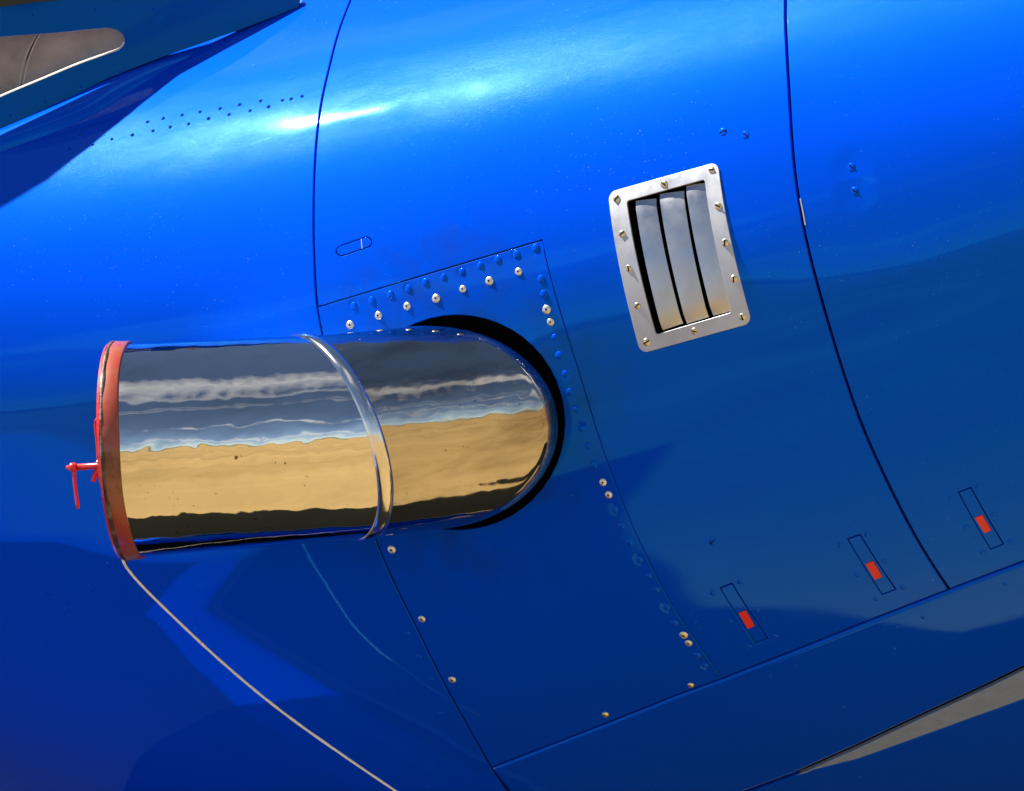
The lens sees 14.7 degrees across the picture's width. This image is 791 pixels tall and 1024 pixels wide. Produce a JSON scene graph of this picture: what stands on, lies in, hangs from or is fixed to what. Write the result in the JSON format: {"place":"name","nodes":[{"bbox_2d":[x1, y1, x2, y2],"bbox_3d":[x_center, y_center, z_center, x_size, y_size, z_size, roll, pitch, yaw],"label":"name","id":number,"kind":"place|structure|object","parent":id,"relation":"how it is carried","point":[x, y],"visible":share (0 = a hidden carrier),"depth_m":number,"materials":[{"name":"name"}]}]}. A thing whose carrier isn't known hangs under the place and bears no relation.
{"place":"outdoors","nodes":[
{"label":"outdoors","id":0,"kind":"place"},
{"label":"ground","id":1,"kind":"structure","parent":0,"visible":0},
{"bbox_2d":[0,0,1023,790],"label":"aircraft","id":2,"kind":"object","parent":1,"relation":"on","point":[570,394],"visible":1,"depth_m":4.24,"materials":[{"name":"blue paint"}]},
{"bbox_2d":[66,340,145,560],"bbox_3d":[-0.428,0.063,4.230,0.103,0.233,0.237,-15,-1,2],"label":"exhaust cover","id":3,"kind":"object","parent":2,"relation":"attached to","point":[106,467],"visible":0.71,"depth_m":4.13,"materials":[{"name":"red plastic"}]},
{"bbox_2d":[122,560,396,790],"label":"cord","id":4,"kind":"object","parent":3,"relation":"hanging from","point":[242,679],"visible":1,"depth_m":4.31,"materials":[{"name":"beige fabric"}]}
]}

